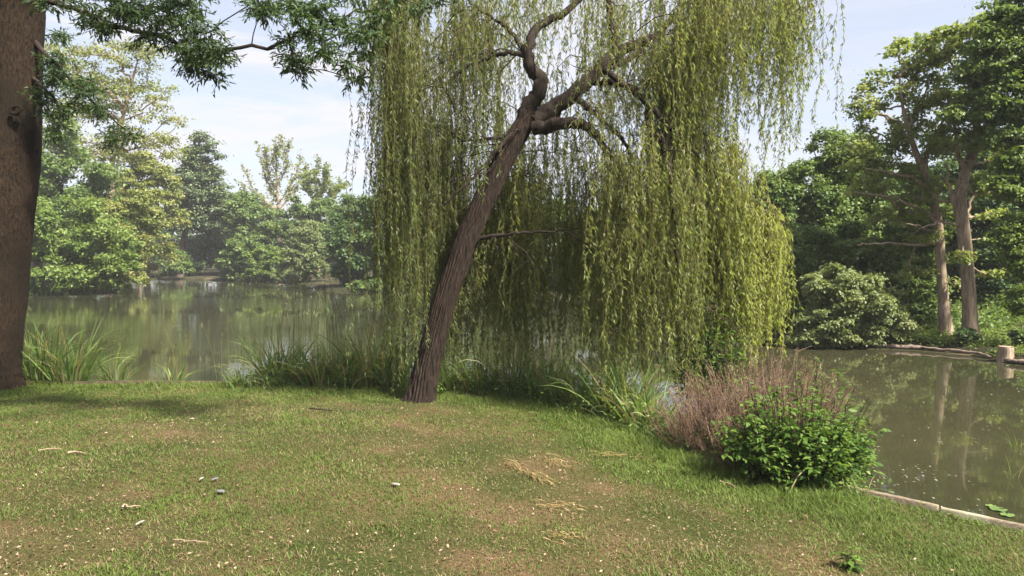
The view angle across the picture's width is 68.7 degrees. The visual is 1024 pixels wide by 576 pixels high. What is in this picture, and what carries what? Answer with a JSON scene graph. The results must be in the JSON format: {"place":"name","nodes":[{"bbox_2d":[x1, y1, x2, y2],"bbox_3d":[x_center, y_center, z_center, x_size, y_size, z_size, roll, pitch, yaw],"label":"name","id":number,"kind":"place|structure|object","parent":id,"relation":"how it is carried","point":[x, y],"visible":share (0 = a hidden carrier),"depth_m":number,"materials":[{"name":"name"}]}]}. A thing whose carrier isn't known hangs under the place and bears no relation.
{"place":"outdoors","nodes":[
{"label":"outdoors","id":0,"kind":"place"},
{"bbox_2d":[42,36,198,196],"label":"tree","id":1,"kind":"object","parent":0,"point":[125,92],"visible":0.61,"depth_m":61.12,"materials":[{"name":"green plant"}]},
{"bbox_2d":[104,149,193,281],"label":"tree","id":2,"kind":"object","parent":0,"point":[160,175],"visible":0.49,"depth_m":71.56,"materials":[{"name":"green plant"}]},
{"bbox_2d":[288,284,408,387],"bbox_3d":[-2.665,0.819,12.040,1.806,1.786,1.782,-1,3,-29],"label":"reed clump","id":3,"kind":"object","parent":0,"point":[357,374],"visible":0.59,"depth_m":12.00,"materials":[{"name":"green plant"}]},
{"bbox_2d":[0,261,1023,575],"bbox_3d":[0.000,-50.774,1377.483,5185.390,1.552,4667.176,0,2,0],"label":"ground","id":4,"kind":"structure","parent":0,"point":[460,559],"depth_m":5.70,"materials":[{"name":"green plant"}]},
{"bbox_2d":[23,321,74,380],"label":"reed clump","id":5,"kind":"object","parent":4,"relation":"on","point":[29,338],"visible":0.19,"depth_m":12.55,"materials":[{"name":"green plant"}]},
{"bbox_2d":[26,381,92,384],"bbox_3d":[-8.250,1.759,12.367,2.701,0.453,0.076,0,2,1],"label":"edging board","id":6,"kind":"object","parent":4,"relation":"on","point":[84,382],"visible":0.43,"depth_m":12.31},
{"bbox_2d":[22,304,116,380],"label":"reed clump","id":7,"kind":"object","parent":4,"relation":"on","point":[38,375],"visible":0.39,"depth_m":12.40,"materials":[{"name":"green plant"}]},
{"bbox_2d":[22,314,137,383],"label":"reed clump","id":8,"kind":"object","parent":4,"relation":"on","point":[71,372],"visible":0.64,"depth_m":12.39,"materials":[{"name":"green plant"}]},
{"bbox_2d":[33,106,138,268],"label":"tree","id":9,"kind":"object","parent":4,"relation":"on","point":[100,176],"visible":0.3,"depth_m":55.22,"materials":[{"name":"green plant"}]},
{"bbox_2d":[29,194,148,294],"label":"bush","id":10,"kind":"object","parent":4,"relation":"on","point":[84,270],"visible":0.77,"depth_m":46.27,"materials":[{"name":"green plant"}]},
{"bbox_2d":[86,180,166,291],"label":"bush","id":11,"kind":"object","parent":4,"relation":"on","point":[136,205],"visible":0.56,"depth_m":50.38,"materials":[{"name":"green plant"}]},
{"bbox_2d":[121,503,140,508],"bbox_3d":[-2.677,1.526,5.265,0.123,0.016,0.080,-1,2,-27],"label":"stick","id":12,"kind":"object","parent":4,"relation":"on","point":[122,507],"visible":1,"depth_m":5.24,"materials":[{"name":"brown wood"}]},
{"bbox_2d":[93,380,231,385],"bbox_3d":[-5.740,1.751,12.322,2.280,0.453,0.075,0,2,1],"label":"edging board","id":13,"kind":"object","parent":4,"relation":"on","point":[117,382],"visible":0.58,"depth_m":12.29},
{"bbox_2d":[143,248,195,279],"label":"bush","id":14,"kind":"object","parent":4,"relation":"on","point":[178,268],"visible":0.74,"depth_m":79.50,"materials":[{"name":"green plant"}]},
{"bbox_2d":[172,539,210,542],"bbox_3d":[-1.983,1.565,4.629,0.244,0.020,0.017,0,2,3],"label":"stick","id":15,"kind":"object","parent":4,"relation":"on","point":[188,540],"visible":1,"depth_m":4.63,"materials":[{"name":"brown wood"}]},
{"bbox_2d":[156,129,249,276],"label":"tree","id":16,"kind":"object","parent":4,"relation":"on","point":[199,175],"visible":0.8,"depth_m":82.58,"materials":[{"name":"green plant"}]},
{"bbox_2d":[172,189,277,274],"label":"tree","id":17,"kind":"object","parent":4,"relation":"on","point":[202,246],"visible":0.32,"depth_m":87.64,"materials":[{"name":"green plant"}]},
{"bbox_2d":[31,187,429,270],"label":"woodland","id":18,"kind":"object","parent":4,"relation":"on","point":[177,236],"visible":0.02,"depth_m":103.31,"materials":[{"name":"green plant"}]},
{"bbox_2d":[0,0,463,392],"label":"oak tree","id":19,"kind":"object","parent":4,"relation":"on","point":[26,58],"visible":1,"depth_m":10.90,"materials":[{"name":"green plant"}]},
{"bbox_2d":[213,233,264,280],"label":"bush","id":20,"kind":"object","parent":4,"relation":"on","point":[237,248],"visible":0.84,"depth_m":75.08,"materials":[{"name":"green plant"}]},
{"bbox_2d":[238,244,298,281],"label":"bush","id":21,"kind":"object","parent":4,"relation":"on","point":[263,264],"visible":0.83,"depth_m":72.34,"materials":[{"name":"green plant"}]},
{"bbox_2d":[211,275,331,384],"bbox_3d":[-3.784,0.783,12.273,1.998,1.997,1.821,1,2,17],"label":"reed clump","id":22,"kind":"object","parent":4,"relation":"on","point":[268,362],"visible":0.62,"depth_m":12.22,"materials":[{"name":"green plant"}]},
{"bbox_2d":[234,134,310,241],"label":"tree","id":23,"kind":"object","parent":4,"relation":"on","point":[273,158],"visible":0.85,"depth_m":93.52,"materials":[{"name":"green plant"}]},
{"bbox_2d":[259,351,288,385],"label":"weed","id":24,"kind":"object","parent":4,"relation":"on","point":[279,366],"visible":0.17,"depth_m":12.38,"materials":[{"name":"green plant"}]},
{"bbox_2d":[218,190,346,268],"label":"tree","id":25,"kind":"object","parent":4,"relation":"on","point":[269,225],"visible":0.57,"depth_m":82.47,"materials":[{"name":"green plant"}]},
{"bbox_2d":[268,219,330,283],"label":"bush","id":26,"kind":"object","parent":4,"relation":"on","point":[308,234],"visible":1,"depth_m":67.25,"materials":[{"name":"green plant"}]},
{"bbox_2d":[294,370,307,387],"bbox_3d":[-3.402,1.585,12.070,0.235,0.505,0.120,0,2,0],"label":"wooden post","id":27,"kind":"object","parent":4,"relation":"on","point":[298,372],"visible":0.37,"depth_m":12.00,"materials":[{"name":"wood"}]},
{"bbox_2d":[276,270,360,388],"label":"reed clump","id":28,"kind":"object","parent":4,"relation":"on","point":[312,374],"visible":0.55,"depth_m":11.94,"materials":[{"name":"green plant"}]},
{"bbox_2d":[298,154,350,271],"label":"tree","id":29,"kind":"object","parent":4,"relation":"on","point":[333,190],"visible":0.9,"depth_m":89.59,"materials":[{"name":"green plant"}]},
{"bbox_2d":[284,298,420,386],"bbox_3d":[-2.201,0.978,12.290,2.454,1.675,2.590,2,3,40],"label":"reed clump","id":30,"kind":"object","parent":4,"relation":"on","point":[357,358],"visible":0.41,"depth_m":12.10,"materials":[{"name":"green plant"}]},
{"bbox_2d":[346,277,405,292],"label":"bush","id":31,"kind":"object","parent":4,"relation":"on","point":[357,285],"visible":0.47,"depth_m":49.70,"materials":[{"name":"green plant"}]},
{"bbox_2d":[321,192,435,287],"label":"tree","id":32,"kind":"object","parent":4,"relation":"on","point":[337,244],"visible":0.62,"depth_m":53.04,"materials":[{"name":"green plant"}]},
{"bbox_2d":[353,328,416,387],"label":"reed clump","id":33,"kind":"object","parent":4,"relation":"on","point":[387,381],"visible":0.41,"depth_m":11.86,"materials":[{"name":"green plant"}]},
{"bbox_2d":[436,385,446,396],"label":"weed","id":34,"kind":"object","parent":4,"relation":"on","point":[442,390],"visible":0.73,"depth_m":11.27,"materials":[{"name":"green plant"}]},
{"bbox_2d":[438,344,484,390],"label":"reed clump","id":35,"kind":"object","parent":4,"relation":"on","point":[448,385],"visible":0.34,"depth_m":11.63,"materials":[{"name":"green plant"}]},
{"bbox_2d":[439,318,518,392],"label":"reed clump","id":36,"kind":"object","parent":4,"relation":"on","point":[477,375],"visible":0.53,"depth_m":11.54,"materials":[{"name":"green plant"}]},
{"bbox_2d":[464,211,502,284],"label":"tree","id":37,"kind":"object","parent":4,"relation":"on","point":[481,265],"visible":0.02,"depth_m":52.49,"materials":[{"name":"green plant"}]},
{"bbox_2d":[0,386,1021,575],"bbox_3d":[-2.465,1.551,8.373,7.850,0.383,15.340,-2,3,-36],"label":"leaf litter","id":38,"kind":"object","parent":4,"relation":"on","point":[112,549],"visible":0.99,"depth_m":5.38,"materials":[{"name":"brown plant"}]},
{"bbox_2d":[460,320,565,393],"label":"reed clump","id":39,"kind":"object","parent":4,"relation":"on","point":[504,370],"visible":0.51,"depth_m":11.31,"materials":[{"name":"green plant"}]},
{"bbox_2d":[498,458,553,485],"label":"straw tuft","id":40,"kind":"object","parent":4,"relation":"on","point":[529,472],"visible":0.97,"depth_m":6.79,"materials":[{"name":"beige plant"}]},
{"bbox_2d":[515,196,578,286],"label":"tree","id":41,"kind":"object","parent":4,"relation":"on","point":[552,282],"visible":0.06,"depth_m":49.00,"materials":[{"name":"green plant"}]},
{"bbox_2d":[540,455,577,472],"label":"straw tuft","id":42,"kind":"object","parent":4,"relation":"on","point":[556,462],"visible":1,"depth_m":7.26,"materials":[{"name":"beige plant"}]},
{"bbox_2d":[533,499,588,513],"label":"straw tuft","id":43,"kind":"object","parent":4,"relation":"on","point":[552,504],"visible":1,"depth_m":5.86,"materials":[{"name":"beige plant"}]},
{"bbox_2d":[541,526,586,543],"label":"straw tuft","id":44,"kind":"object","parent":4,"relation":"on","point":[573,532],"visible":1,"depth_m":5.17,"materials":[{"name":"beige plant"}]},
{"bbox_2d":[218,365,921,508],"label":"bank grass","id":45,"kind":"structure","parent":4,"relation":"on","point":[535,393],"depth_m":9.92,"materials":[{"name":"green plant"}]},
{"bbox_2d":[549,207,611,289],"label":"tree","id":46,"kind":"object","parent":4,"relation":"on","point":[571,267],"visible":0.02,"depth_m":46.02,"materials":[{"name":"green plant"}]},
{"bbox_2d":[340,0,845,411],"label":"willow tree","id":47,"kind":"object","parent":4,"relation":"on","point":[727,237],"visible":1,"depth_m":10.41,"materials":[{"name":"green plant"}]},
{"bbox_2d":[542,345,687,419],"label":"reed clump","id":48,"kind":"object","parent":4,"relation":"on","point":[619,391],"visible":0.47,"depth_m":9.61,"materials":[{"name":"green plant"}]},
{"bbox_2d":[594,450,648,459],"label":"straw tuft","id":49,"kind":"object","parent":4,"relation":"on","point":[620,454],"visible":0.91,"depth_m":7.68,"materials":[{"name":"beige plant"}]},
{"bbox_2d":[588,363,696,430],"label":"reed clump","id":50,"kind":"object","parent":4,"relation":"on","point":[634,419],"visible":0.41,"depth_m":9.03,"materials":[{"name":"green plant"}]},
{"bbox_2d":[363,383,992,530],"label":"long grass","id":51,"kind":"structure","parent":4,"relation":"on","point":[885,499],"depth_m":8.26,"materials":[{"name":"green plant"}]},
{"bbox_2d":[664,288,754,417],"bbox_3d":[2.788,0.892,10.445,1.177,1.849,1.054,-2,3,-45],"label":"sapling","id":52,"kind":"object","parent":4,"relation":"on","point":[714,356],"visible":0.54,"depth_m":10.34,"materials":[{"name":"green plant"}]},
{"bbox_2d":[695,407,803,472],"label":"dry shrub","id":53,"kind":"object","parent":4,"relation":"on","point":[720,450],"visible":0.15,"depth_m":7.42,"materials":[{"name":"brown plant"}]},
{"bbox_2d":[781,473,806,493],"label":"weed","id":54,"kind":"object","parent":4,"relation":"on","point":[788,482],"visible":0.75,"depth_m":6.57,"materials":[{"name":"green plant"}]},
{"bbox_2d":[732,218,859,334],"bbox_3d":[8.265,-0.243,22.077,4.447,3.658,2.950,0,2,0],"label":"tree","id":55,"kind":"object","parent":4,"relation":"on","point":[804,254],"visible":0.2,"depth_m":21.32,"materials":[{"name":"green plant"}]},
{"bbox_2d":[711,377,891,490],"bbox_3d":[2.648,1.326,6.916,1.537,1.040,1.184,1,2,19],"label":"leafy shrub","id":56,"kind":"object","parent":4,"relation":"on","point":[782,448],"visible":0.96,"depth_m":6.74,"materials":[{"name":"green plant"}]},
{"bbox_2d":[744,369,873,475],"bbox_3d":[2.771,1.286,7.018,1.138,1.101,0.972,1,2,21],"label":"leafy shrub","id":57,"kind":"object","parent":4,"relation":"on","point":[806,411],"visible":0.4,"depth_m":6.86,"materials":[{"name":"green plant"}]},
{"bbox_2d":[785,357,851,430],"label":"leafy shrub","id":58,"kind":"object","parent":4,"relation":"on","point":[840,388],"visible":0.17,"depth_m":8.31,"materials":[{"name":"green plant"}]},
{"bbox_2d":[743,124,900,261],"bbox_3d":[10.220,-2.162,25.087,5.657,6.541,3.641,0,2,0],"label":"tree","id":59,"kind":"object","parent":4,"relation":"on","point":[821,200],"visible":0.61,"depth_m":24.23,"materials":[{"name":"green plant"}]},
{"bbox_2d":[831,546,867,573],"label":"weed","id":60,"kind":"object","parent":4,"relation":"on","point":[850,561],"visible":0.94,"depth_m":4.84,"materials":[{"name":"green plant"}]},
{"bbox_2d":[784,261,921,348],"bbox_3d":[8.419,0.437,18.675,3.358,2.228,2.275,0,2,0],"label":"bush","id":61,"kind":"object","parent":4,"relation":"on","point":[845,313],"visible":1,"depth_m":18.24,"materials":[{"name":"green plant"}]},
{"bbox_2d":[728,291,1023,332],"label":"woodland","id":62,"kind":"object","parent":4,"relation":"on","point":[955,312],"visible":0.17,"depth_m":20.95,"materials":[{"name":"green plant"}]},
{"bbox_2d":[872,343,899,348],"bbox_3d":[9.214,1.418,18.325,0.725,0.143,0.106,1,2,24],"label":"log","id":63,"kind":"object","parent":4,"relation":"on","point":[893,345],"visible":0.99,"depth_m":18.28,"materials":[{"name":"wood"}]},
{"bbox_2d":[786,156,995,298],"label":"woodland","id":64,"kind":"object","parent":4,"relation":"on","point":[884,237],"visible":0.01,"depth_m":31.72,"materials":[{"name":"green plant"}]},
{"bbox_2d":[846,485,938,511],"bbox_3d":[3.250,1.998,6.431,0.060,0.452,0.736,-2,3,-43],"label":"edging board","id":65,"kind":"object","parent":4,"relation":"on","point":[906,501],"visible":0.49,"depth_m":6.35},
{"bbox_2d":[823,203,971,329],"bbox_3d":[10.634,-0.617,21.020,3.784,3.748,2.252,0,2,0],"label":"tree","id":66,"kind":"object","parent":4,"relation":"on","point":[887,258],"visible":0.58,"depth_m":20.58,"materials":[{"name":"green plant"}]},
{"bbox_2d":[771,307,1023,356],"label":"ground cover","id":67,"kind":"object","parent":4,"relation":"on","point":[1005,340],"visible":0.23,"depth_m":18.52,"materials":[{"name":"green plant"}]},
{"bbox_2d":[900,344,923,348],"bbox_3d":[9.667,1.431,18.134,0.723,0.137,0.116,1,2,25],"label":"log","id":68,"kind":"object","parent":4,"relation":"on","point":[910,346],"visible":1,"depth_m":18.10,"materials":[{"name":"wood"}]},
{"bbox_2d":[921,346,946,350],"bbox_3d":[10.046,1.448,17.790,0.075,0.100,0.722,-2,3,-42],"label":"log","id":69,"kind":"object","parent":4,"relation":"on","point":[934,348],"visible":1,"depth_m":17.78,"materials":[{"name":"wood"}]},
{"bbox_2d":[882,125,993,308],"bbox_3d":[14.652,-2.239,26.006,4.476,6.904,3.350,0,2,0],"label":"tree","id":70,"kind":"object","parent":4,"relation":"on","point":[954,167],"visible":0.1,"depth_m":25.34,"materials":[{"name":"green plant"}]},
{"bbox_2d":[946,348,975,353],"bbox_3d":[10.398,1.465,17.391,0.078,0.093,0.724,-2,3,-40],"label":"log","id":71,"kind":"object","parent":4,"relation":"on","point":[957,350],"visible":0.94,"depth_m":17.37,"materials":[{"name":"wood"}]},
{"bbox_2d":[953,326,981,342],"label":"bush","id":72,"kind":"object","parent":4,"relation":"on","point":[964,334],"visible":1,"depth_m":17.55,"materials":[{"name":"green plant"}]},
{"bbox_2d":[928,0,1023,151],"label":"tree","id":73,"kind":"object","parent":4,"relation":"on","point":[990,70],"visible":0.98,"depth_m":17.09,"materials":[{"name":"green plant"}]},
{"bbox_2d":[941,507,1023,532],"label":"edging board","id":74,"kind":"object","parent":4,"relation":"on","point":[1007,524],"visible":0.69,"depth_m":5.89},
{"bbox_2d":[972,352,992,357],"bbox_3d":[10.498,1.486,16.709,0.066,0.089,0.722,0,2,0],"label":"log","id":75,"kind":"object","parent":4,"relation":"on","point":[982,354],"visible":1,"depth_m":16.67,"materials":[{"name":"wood"}]},
{"bbox_2d":[949,146,1023,312],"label":"tree","id":76,"kind":"object","parent":4,"relation":"on","point":[987,257],"visible":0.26,"depth_m":24.16,"materials":[{"name":"green plant"}]},
{"bbox_2d":[996,346,1013,361],"bbox_3d":[10.571,1.473,16.038,0.388,0.452,0.393,0,2,0],"label":"tree stump","id":77,"kind":"object","parent":4,"relation":"on","point":[1005,352],"visible":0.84,"depth_m":15.94,"materials":[{"name":"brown wood"}]},
{"bbox_2d":[995,357,1016,362],"bbox_3d":[10.499,1.523,15.911,0.090,0.099,0.722,0,2,0],"label":"log","id":78,"kind":"object","parent":4,"relation":"on","point":[1007,359],"visible":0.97,"depth_m":15.79,"materials":[{"name":"wood"}]},
{"bbox_2d":[1007,326,1023,346],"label":"bush","id":79,"kind":"object","parent":4,"relation":"on","point":[1016,333],"visible":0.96,"depth_m":16.93,"materials":[{"name":"green plant"}]},
{"bbox_2d":[1008,359,1023,363],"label":"log","id":80,"kind":"object","parent":4,"relation":"on","point":[1020,361],"visible":1,"depth_m":15.56,"materials":[{"name":"wood"}]},
{"bbox_2d":[24,279,1023,523],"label":"water","id":81,"kind":"structure","parent":0,"point":[957,409],"depth_m":15.96,"materials":[{"name":"green liquid"}]},
{"bbox_2d":[82,325,141,380],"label":"reed clump","id":82,"kind":"object","parent":81,"relation":"on","point":[115,376],"visible":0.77,"depth_m":12.75,"materials":[{"name":"green plant"}]},
{"bbox_2d":[151,318,196,380],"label":"reed clump","id":83,"kind":"object","parent":81,"relation":"on","point":[170,378],"visible":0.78,"depth_m":12.65,"materials":[{"name":"green plant"}]},
{"bbox_2d":[201,308,267,385],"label":"reed clump","id":84,"kind":"object","parent":81,"relation":"on","point":[237,376],"visible":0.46,"depth_m":12.33,"materials":[{"name":"green plant"}]},
{"bbox_2d":[485,318,595,398],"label":"reed clump","id":85,"kind":"object","parent":81,"relation":"in","point":[538,374],"visible":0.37,"depth_m":11.06,"materials":[{"name":"green plant"}]},
{"bbox_2d":[67,280,1021,506],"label":"floating leaves","id":86,"kind":"object","parent":81,"relation":"on","point":[867,381],"visible":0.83,"depth_m":9.33,"materials":[{"name":"green plant"}]},
{"bbox_2d":[515,333,607,405],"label":"reed clump","id":87,"kind":"object","parent":81,"relation":"in","point":[545,382],"visible":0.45,"depth_m":10.58,"materials":[{"name":"green plant"}]},
{"bbox_2d":[538,330,651,410],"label":"reed clump","id":88,"kind":"object","parent":81,"relation":"in","point":[583,385],"visible":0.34,"depth_m":10.17,"materials":[{"name":"green plant"}]},
{"bbox_2d":[989,506,1006,511],"bbox_3d":[4.268,1.937,6.571,0.140,0.008,0.139,0,2,0],"label":"lily pad","id":89,"kind":"object","parent":81,"relation":"on","point":[996,508],"visible":1,"depth_m":6.57,"materials":[{"name":"green plant"}]},
{"bbox_2d":[1000,512,1014,516],"bbox_3d":[4.250,1.943,6.423,0.109,0.008,0.110,0,2,0],"label":"lily pad","id":90,"kind":"object","parent":81,"relation":"on","point":[1008,514],"visible":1,"depth_m":6.42,"materials":[{"name":"green plant"}]},
{"bbox_2d":[1005,432,1023,447],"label":"reed clump","id":91,"kind":"object","parent":81,"relation":"in","point":[1014,443],"visible":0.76,"depth_m":8.73,"materials":[{"name":"green plant"}]},
{"bbox_2d":[42,0,1023,258],"label":"sky","id":92,"kind":"structure","parent":0,"point":[263,105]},
{"bbox_2d":[641,364,804,454],"bbox_3d":[2.279,1.363,8.016,1.703,1.144,1.328,-1,2,-16],"label":"dry shrub","id":93,"kind":"object","parent":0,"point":[688,421],"visible":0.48,"depth_m":7.93,"materials":[{"name":"brown plant"}]},
{"bbox_2d":[666,340,858,443],"bbox_3d":[2.706,1.240,7.959,2.040,1.369,1.513,0,2,0],"label":"dry shrub","id":94,"kind":"object","parent":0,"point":[772,383],"visible":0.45,"depth_m":7.89,"materials":[{"name":"brown plant"}]},
{"bbox_2d":[806,403,885,488],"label":"leafy shrub","id":95,"kind":"object","parent":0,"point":[864,453],"visible":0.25,"depth_m":6.88,"materials":[{"name":"green plant"}]},
{"bbox_2d":[827,31,965,336],"bbox_3d":[10.082,-2.636,19.396,3.557,8.119,1.943,0,2,0],"label":"oak tree","id":96,"kind":"object","parent":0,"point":[898,138],"visible":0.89,"depth_m":19.33,"materials":[{"name":"green plant"}]},
{"bbox_2d":[886,10,1010,334],"bbox_3d":[11.403,-2.717,19.133,3.699,8.304,2.550,0,2,0],"label":"oak tree","id":97,"kind":"object","parent":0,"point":[954,37],"visible":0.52,"depth_m":18.66,"materials":[{"name":"green plant"}]},
{"bbox_2d":[976,144,1023,319],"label":"tree","id":98,"kind":"object","parent":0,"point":[1007,185],"visible":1,"depth_m":17.03,"materials":[{"name":"green plant"}]}
]}

